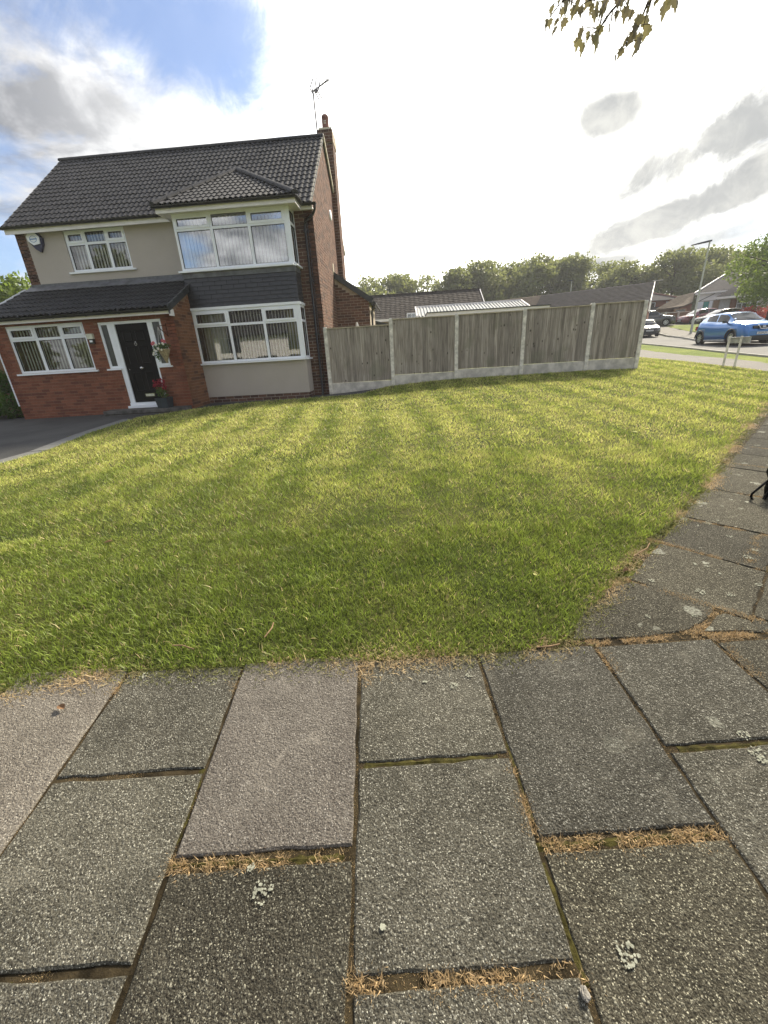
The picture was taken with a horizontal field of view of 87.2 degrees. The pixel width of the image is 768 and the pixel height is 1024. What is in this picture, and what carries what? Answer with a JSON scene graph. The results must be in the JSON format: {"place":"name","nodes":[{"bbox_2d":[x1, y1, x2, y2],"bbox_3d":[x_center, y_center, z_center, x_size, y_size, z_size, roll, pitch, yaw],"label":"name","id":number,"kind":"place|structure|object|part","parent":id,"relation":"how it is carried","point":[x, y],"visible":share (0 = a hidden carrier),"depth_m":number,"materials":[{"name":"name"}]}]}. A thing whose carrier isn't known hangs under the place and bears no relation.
{"place":"outdoors","nodes":[
{"label":"outdoors","id":0,"kind":"place"},
{"bbox_2d":[0,401,210,459],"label":"driveway","id":1,"kind":"structure","parent":0,"point":[20,435],"depth_m":9.78,"materials":[{"name":"grey asphalt"}]},
{"bbox_2d":[101,405,191,416],"bbox_3d":[-6.615,-2.792,11.304,2.420,0.205,0.465,-2,22,4],"label":"doorstep","id":2,"kind":"object","parent":1,"relation":"on","point":[132,411],"visible":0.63,"depth_m":11.14,"materials":[{"name":"concrete"}]},
{"bbox_2d":[152,378,173,407],"bbox_3d":[-6.127,-3.278,11.101,0.408,0.787,0.340,-2,22,4],"label":"planter","id":3,"kind":"object","parent":2,"relation":"on","point":[164,401],"visible":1,"depth_m":11.05,"materials":[{"name":"grey plastic"}]},
{"bbox_2d":[171,388,379,412],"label":"house path","id":4,"kind":"structure","parent":0,"point":[324,395],"depth_m":12.26,"materials":[{"name":"concrete"}]},
{"bbox_2d":[0,366,767,1023],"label":"pavement","id":5,"kind":"structure","parent":0,"point":[102,920],"depth_m":1.33,"materials":[{"name":"concrete"}]},
{"bbox_2d":[57,704,64,708],"bbox_3d":[-1.459,0.878,1.820,0.047,0.009,0.030,-2,22,4],"label":"fallen leaf","id":6,"kind":"object","parent":5,"relation":"on","point":[61,706],"visible":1,"depth_m":1.82,"materials":[{"name":"orange plant"}]},
{"bbox_2d":[0,401,767,706],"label":"edge clippings","id":7,"kind":"object","parent":5,"relation":"on","point":[751,426],"visible":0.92,"depth_m":2.02,"materials":[{"name":"beige plant"}]},
{"bbox_2d":[1,468,767,1023],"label":"joint clippings","id":8,"kind":"object","parent":5,"relation":"on","point":[453,760],"visible":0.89,"depth_m":1.48,"materials":[{"name":"brown plant"}]},
{"bbox_2d":[10,422,767,986],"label":"joint moss","id":9,"kind":"object","parent":5,"relation":"on","point":[608,842],"visible":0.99,"depth_m":1.26,"materials":[{"name":"brown plant"}]},
{"bbox_2d":[108,446,767,1010],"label":"clipping drifts","id":10,"kind":"object","parent":5,"relation":"on","point":[696,838],"visible":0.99,"depth_m":1.26,"materials":[{"name":"beige plant"}]},
{"bbox_2d":[139,445,767,968],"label":"lichen patches","id":11,"kind":"object","parent":5,"relation":"on","point":[629,945],"visible":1,"depth_m":1.20,"materials":[{"name":"white plant"}]},
{"bbox_2d":[536,643,559,647],"bbox_3d":[0.810,0.660,1.988,0.122,0.009,0.015,-6,22,-5],"label":"twig","id":12,"kind":"object","parent":5,"relation":"on","point":[547,646],"visible":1,"depth_m":1.98,"materials":[{"name":"brown wood"}]},
{"bbox_2d":[580,985,590,1002],"bbox_3d":[0.484,1.161,0.973,0.023,0.021,0.030,-2,22,4],"label":"stone","id":13,"kind":"object","parent":5,"relation":"on","point":[585,995],"visible":1,"depth_m":0.97,"materials":[{"name":"white stone"}]},
{"bbox_2d":[750,468,767,499],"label":"tripod","id":14,"kind":"object","parent":5,"relation":"on","point":[765,483],"visible":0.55,"depth_m":3.35,"materials":[{"name":"black metal"}]},
{"bbox_2d":[0,359,767,690],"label":"lawn","id":15,"kind":"structure","parent":0,"point":[358,507],"depth_m":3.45,"materials":[{"name":"green plant"}]},
{"bbox_2d":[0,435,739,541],"bbox_3d":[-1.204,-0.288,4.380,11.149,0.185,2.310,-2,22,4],"label":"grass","id":16,"kind":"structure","parent":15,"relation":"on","point":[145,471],"depth_m":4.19,"materials":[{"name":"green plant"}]},
{"bbox_2d":[595,357,726,367],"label":"grass","id":17,"kind":"structure","parent":15,"relation":"on","point":[662,363],"depth_m":13.15,"materials":[{"name":"green plant"}]},
{"bbox_2d":[722,336,751,366],"bbox_3d":[10.326,-4.670,11.889,0.119,0.947,0.640,-8,22,-11],"label":"street sign","id":18,"kind":"object","parent":15,"relation":"on","point":[741,339],"visible":0.8,"depth_m":11.82,"materials":[{"name":"metal"}]},
{"bbox_2d":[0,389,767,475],"bbox_3d":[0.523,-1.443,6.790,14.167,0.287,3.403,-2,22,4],"label":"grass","id":19,"kind":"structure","parent":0,"point":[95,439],"depth_m":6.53,"materials":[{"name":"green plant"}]},
{"bbox_2d":[0,0,767,295],"label":"sky","id":20,"kind":"structure","parent":0,"point":[463,130],"materials":[{"name":"white"}]},
{"bbox_2d":[66,327,767,662],"bbox_3d":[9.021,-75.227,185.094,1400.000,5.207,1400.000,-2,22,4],"label":"ground","id":21,"kind":"structure","parent":0,"point":[682,351],"depth_m":15.10,"materials":[{"name":"grey concrete"}]},
{"bbox_2d":[0,370,12,394],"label":"shrub","id":22,"kind":"object","parent":21,"relation":"on","point":[3,383],"visible":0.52,"depth_m":12.21,"materials":[{"name":"green plant"}]},
{"bbox_2d":[0,359,20,414],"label":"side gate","id":23,"kind":"structure","parent":21,"relation":"on","point":[1,367],"depth_m":12.52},
{"bbox_2d":[0,392,23,418],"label":"shrub","id":24,"kind":"object","parent":21,"relation":"on","point":[5,405],"visible":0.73,"depth_m":11.96,"materials":[{"name":"green plant"}]},
{"bbox_2d":[0,271,30,302],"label":"garden tree","id":25,"kind":"object","parent":21,"relation":"on","point":[9,286],"visible":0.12,"depth_m":21.06,"materials":[{"name":"green plant"}]},
{"bbox_2d":[0,418,133,462],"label":"slab edging","id":26,"kind":"object","parent":21,"relation":"on","point":[54,444],"visible":0.63,"depth_m":7.79,"materials":[{"name":"grey concrete"}]},
{"bbox_2d":[0,114,379,418],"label":"house","id":27,"kind":"structure","parent":21,"relation":"on","point":[224,262],"depth_m":11.46,"materials":[{"name":"red brick"}]},
{"bbox_2d":[26,233,44,252],"bbox_3d":[-9.877,-7.644,11.466,0.430,0.470,0.112,-2,22,4],"label":"alarm box","id":28,"kind":"object","parent":27,"relation":"attached to","point":[36,241],"visible":1,"depth_m":11.42,"materials":[{"name":"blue plastic"}]},
{"bbox_2d":[5,322,98,375],"bbox_3d":[-9.083,-4.461,11.083,2.360,1.245,0.291,-2,22,4],"label":"window","id":29,"kind":"structure","parent":27,"relation":"in","point":[61,327],"depth_m":11.10,"materials":[{"name":"white plastic"}]},
{"bbox_2d":[86,334,95,343],"bbox_3d":[-7.853,-4.639,10.814,0.160,0.250,0.078,-2,22,4],"label":"wall lamp","id":30,"kind":"object","parent":27,"relation":"attached to","point":[90,337],"visible":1,"depth_m":10.80,"materials":[{"name":"white glass"}]},
{"bbox_2d":[63,226,136,274],"bbox_3d":[-8.154,-7.489,11.588,2.000,1.070,0.291,-2,22,4],"label":"window","id":31,"kind":"structure","parent":27,"relation":"in","point":[108,241],"depth_m":11.60,"materials":[{"name":"white plastic"}]},
{"bbox_2d":[115,323,162,401],"bbox_3d":[-6.674,-4.066,11.077,0.890,2.010,0.120,-2,22,4],"label":"door","id":32,"kind":"structure","parent":27,"relation":"in","point":[134,338],"depth_m":11.05,"materials":[{"name":"black metal"}]},
{"bbox_2d":[151,323,170,362],"bbox_3d":[-5.880,-4.419,10.588,0.505,0.970,0.374,-10,23,-16],"label":"hanging basket","id":33,"kind":"object","parent":27,"relation":"attached to","point":[163,350],"visible":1,"depth_m":10.60,"materials":[{"name":"wicker"}]},
{"bbox_2d":[171,205,293,273],"bbox_3d":[-4.047,-7.254,10.800,3.195,1.345,0.287,-2,22,4],"label":"window","id":34,"kind":"structure","parent":27,"relation":"in","point":[248,216],"depth_m":10.85,"materials":[{"name":"white plastic"}]},
{"bbox_2d":[191,304,304,364],"bbox_3d":[-3.915,-5.127,11.732,3.155,1.455,0.419,-2,22,4],"label":"window","id":35,"kind":"structure","parent":27,"relation":"in","point":[214,326],"depth_m":11.75,"materials":[{"name":"white plastic"}]},
{"bbox_2d":[288,206,302,268],"bbox_3d":[-2.432,-7.410,10.946,0.150,1.345,0.620,-2,22,4],"label":"side window","id":36,"kind":"structure","parent":27,"relation":"in","point":[292,223],"depth_m":11.10,"materials":[{"name":"white plastic"}]},
{"bbox_2d":[300,304,312,358],"bbox_3d":[-2.302,-5.253,11.818,0.150,1.445,0.620,-2,22,4],"label":"side window","id":37,"kind":"structure","parent":27,"relation":"in","point":[301,306],"depth_m":12.00,"materials":[{"name":"white plastic"}]},
{"bbox_2d":[310,78,328,132],"bbox_3d":[-2.106,-13.427,13.373,0.724,1.682,0.254,12,26,33],"label":"tv aerial","id":38,"kind":"object","parent":27,"relation":"attached to","point":[316,89],"visible":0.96,"depth_m":13.25,"materials":[{"name":"metal"}]},
{"bbox_2d":[353,275,395,295],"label":"broadleaf tree","id":39,"kind":"object","parent":21,"relation":"on","point":[365,287],"visible":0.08,"depth_m":67.12,"materials":[{"name":"green plant"}]},
{"bbox_2d":[375,321,386,325],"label":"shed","id":40,"kind":"structure","parent":21,"relation":"on","point":[379,323],"depth_m":17.25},
{"bbox_2d":[377,272,419,293],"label":"broadleaf tree","id":41,"kind":"object","parent":21,"relation":"on","point":[399,283],"visible":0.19,"depth_m":70.20,"materials":[{"name":"green plant"}]},
{"bbox_2d":[409,272,441,292],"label":"broadleaf tree","id":42,"kind":"object","parent":21,"relation":"on","point":[420,283],"visible":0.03,"depth_m":74.08,"materials":[{"name":"green plant"}]},
{"bbox_2d":[370,288,484,324],"bbox_3d":[0.211,-12.379,27.509,12.330,4.300,6.350,-2,22,4],"label":"bungalow","id":43,"kind":"object","parent":21,"relation":"on","point":[396,306],"visible":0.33,"depth_m":25.64,"materials":[{"name":"tile"}]},
{"bbox_2d":[425,266,476,291],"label":"broadleaf tree","id":44,"kind":"object","parent":21,"relation":"on","point":[455,279],"visible":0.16,"depth_m":68.21,"materials":[{"name":"green plant"}]},
{"bbox_2d":[414,299,529,316],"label":"corrugated garage","id":45,"kind":"structure","parent":21,"relation":"on","point":[421,311],"depth_m":21.04,"materials":[{"name":"white metal"}]},
{"bbox_2d":[454,258,516,301],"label":"broadleaf tree","id":46,"kind":"object","parent":21,"relation":"on","point":[487,282],"visible":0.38,"depth_m":70.12,"materials":[{"name":"green plant"}]},
{"bbox_2d":[323,300,648,393],"bbox_3d":[2.862,-4.757,12.037,9.254,2.276,0.108,-2,22,4],"label":"fence","id":47,"kind":"object","parent":21,"relation":"on","point":[524,341],"visible":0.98,"depth_m":11.95,"materials":[{"name":"wood"}]},
{"bbox_2d":[425,304,550,316],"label":"flat roof garage","id":48,"kind":"structure","parent":21,"relation":"on","point":[441,313],"depth_m":17.87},
{"bbox_2d":[487,258,536,298],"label":"broadleaf tree","id":49,"kind":"object","parent":21,"relation":"on","point":[510,268],"visible":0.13,"depth_m":73.82,"materials":[{"name":"green plant"}]},
{"bbox_2d":[498,295,540,304],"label":"terraced bungalow","id":50,"kind":"object","parent":21,"relation":"on","point":[533,300],"visible":0.15,"depth_m":44.06,"materials":[{"name":"brown tile"}]},
{"bbox_2d":[509,251,571,298],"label":"broadleaf tree","id":51,"kind":"object","parent":21,"relation":"on","point":[538,277],"visible":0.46,"depth_m":67.10,"materials":[{"name":"green plant"}]},
{"bbox_2d":[545,251,598,293],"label":"broadleaf tree","id":52,"kind":"object","parent":21,"relation":"on","point":[574,269],"visible":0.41,"depth_m":69.37,"materials":[{"name":"green plant"}]},
{"bbox_2d":[536,282,654,318],"bbox_3d":[21.752,-20.609,42.311,10.465,5.050,7.434,10,26,30],"label":"terraced bungalow","id":53,"kind":"object","parent":21,"relation":"on","point":[635,292],"visible":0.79,"depth_m":39.96,"materials":[{"name":"grey tile"}]},
{"bbox_2d":[584,257,624,289],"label":"broadleaf tree","id":54,"kind":"object","parent":21,"relation":"on","point":[605,267],"visible":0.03,"depth_m":74.95,"materials":[{"name":"green plant"}]},
{"bbox_2d":[544,0,678,64],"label":"sycamore tree","id":55,"kind":"object","parent":21,"relation":"on","point":[640,19],"visible":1,"depth_m":2.42,"materials":[{"name":"green plant"}]},
{"bbox_2d":[588,259,662,288],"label":"broadleaf tree","id":56,"kind":"object","parent":21,"relation":"on","point":[628,275],"visible":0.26,"depth_m":68.13,"materials":[{"name":"green plant"}]},
{"bbox_2d":[638,264,670,293],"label":"broadleaf tree","id":57,"kind":"object","parent":21,"relation":"on","point":[643,266],"depth_m":72.35,"materials":[{"name":"green plant"}]},
{"bbox_2d":[648,292,676,310],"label":"hipped house","id":58,"kind":"structure","parent":21,"relation":"on","point":[658,300],"depth_m":54.39,"materials":[{"name":"red brick"}]},
{"bbox_2d":[655,293,693,312],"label":"garage block","id":59,"kind":"structure","parent":21,"relation":"on","point":[681,303],"depth_m":48.50,"materials":[{"name":"brown tile"}]},
{"bbox_2d":[673,308,686,311],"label":"window","id":60,"kind":"structure","parent":59,"relation":"in","point":[683,309],"depth_m":47.85,"materials":[{"name":"grey glass"}]},
{"bbox_2d":[662,311,690,323],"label":"garden fence","id":61,"kind":"object","parent":21,"relation":"on","point":[678,314],"visible":0.24,"depth_m":46.82,"materials":[{"name":"wood"}]},
{"bbox_2d":[641,246,726,310],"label":"broadleaf tree","id":62,"kind":"object","parent":21,"relation":"on","point":[679,274],"visible":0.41,"depth_m":64.24,"materials":[{"name":"green plant"}]},
{"bbox_2d":[642,343,767,356],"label":"road kerb","id":63,"kind":"structure","parent":21,"relation":"on","point":[740,353],"depth_m":18.62,"materials":[{"name":"concrete"}]},
{"bbox_2d":[666,244,753,308],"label":"broadleaf tree","id":64,"kind":"object","parent":21,"relation":"on","point":[715,253],"visible":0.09,"depth_m":66.33,"materials":[{"name":"green plant"}]},
{"bbox_2d":[659,333,767,342],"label":"road kerb","id":65,"kind":"structure","parent":21,"relation":"on","point":[685,338],"depth_m":29.20,"materials":[{"name":"concrete"}]},
{"bbox_2d":[694,269,767,314],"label":"white bungalow","id":66,"kind":"object","parent":21,"relation":"on","point":[717,293],"visible":0.32,"depth_m":48.26,"materials":[{"name":"plastic"}]},
{"bbox_2d":[703,302,708,307],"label":"door","id":67,"kind":"structure","parent":66,"relation":"in","point":[706,304],"depth_m":49.01,"materials":[{"name":"teal paint"}]},
{"bbox_2d":[736,298,747,308],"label":"window","id":68,"kind":"structure","parent":66,"relation":"in","point":[739,304],"depth_m":47.09,"materials":[{"name":"white plastic"}]},
{"bbox_2d":[717,246,760,268],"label":"broadleaf tree","id":69,"kind":"object","parent":21,"relation":"on","point":[744,254],"depth_m":70.68,"materials":[{"name":"green plant"}]},
{"bbox_2d":[718,233,767,317],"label":"street tree","id":70,"kind":"object","parent":21,"relation":"on","point":[758,282],"visible":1,"depth_m":38.37,"materials":[{"name":"green plant"}]},
{"bbox_2d":[736,305,767,317],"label":"red shrub","id":71,"kind":"object","parent":21,"relation":"on","point":[760,311],"visible":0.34,"depth_m":40.06,"materials":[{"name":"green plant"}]},
{"bbox_2d":[95,366,767,430],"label":"grass","id":72,"kind":"structure","parent":0,"point":[699,379],"depth_m":9.79,"materials":[{"name":"green plant"}]},
{"bbox_2d":[662,324,698,331],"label":"lawn","id":73,"kind":"structure","parent":0,"point":[685,327],"depth_m":40.06,"materials":[{"name":"green plant"}]},
{"bbox_2d":[640,350,767,370],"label":"footpath","id":74,"kind":"structure","parent":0,"point":[756,365],"depth_m":14.25,"materials":[{"name":"grey concrete"}]},
{"bbox_2d":[642,335,767,354],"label":"road","id":75,"kind":"structure","parent":0,"point":[757,348],"depth_m":21.69,"materials":[{"name":"grey asphalt"}]},
{"bbox_2d":[643,319,660,336],"bbox_3d":[22.862,-16.095,35.335,2.060,1.448,3.898,5,23,19],"label":"parked car","id":76,"kind":"object","parent":75,"relation":"on","point":[651,327],"visible":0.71,"depth_m":33.92,"materials":[{"name":"white paint"}]},
{"bbox_2d":[648,310,675,325],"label":"parked car","id":77,"kind":"object","parent":75,"relation":"on","point":[661,318],"visible":0.46,"depth_m":42.13,"materials":[{"name":"grey paint"}]},
{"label":"side window","id":78,"kind":"part","parent":77,"relation":"part of","materials":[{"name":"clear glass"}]},
{"bbox_2d":[694,312,767,344],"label":"parked car","id":79,"kind":"object","parent":75,"relation":"on","point":[724,327],"visible":0.93,"depth_m":20.73,"materials":[{"name":"blue paint"}]},
{"bbox_3d":[17.946,-10.531,22.006,0.096,0.341,0.805,-1,22,6],"label":"side window","id":80,"kind":"part","parent":79,"relation":"part of","materials":[{"name":"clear glass"}]},
{"bbox_3d":[17.859,-10.165,21.183,0.101,0.395,0.844,-1,22,6],"label":"side window","id":81,"kind":"part","parent":79,"relation":"part of","materials":[{"name":"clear glass"}]},
{"bbox_2d":[659,325,757,340],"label":"footway","id":82,"kind":"structure","parent":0,"point":[666,330],"depth_m":36.49,"materials":[{"name":"grey concrete"}]},
{"bbox_2d":[689,240,711,333],"bbox_3d":[25.782,-18.508,33.807,1.354,7.094,0.298,11,26,31],"label":"street lamp","id":83,"kind":"object","parent":82,"relation":"on","point":[693,319],"visible":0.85,"depth_m":33.34,"materials":[{"name":"metal"}]},
{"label":"far driveway","id":84,"kind":"structure","parent":0,"visible":0},
{"bbox_2d":[675,308,718,323],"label":"parked car","id":85,"kind":"object","parent":84,"relation":"on","point":[686,318],"visible":0.57,"depth_m":44.99,"materials":[{"name":"red paint"}]},
{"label":"side window","id":86,"kind":"part","parent":85,"relation":"part of","materials":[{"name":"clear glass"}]},
{"bbox_2d":[694,308,742,323],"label":"parked car","id":87,"kind":"object","parent":84,"relation":"on","point":[698,320],"visible":0.43,"depth_m":42.15,"materials":[{"name":"grey paint"}]},
{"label":"side window","id":88,"kind":"part","parent":87,"relation":"part of","materials":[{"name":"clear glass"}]}
]}

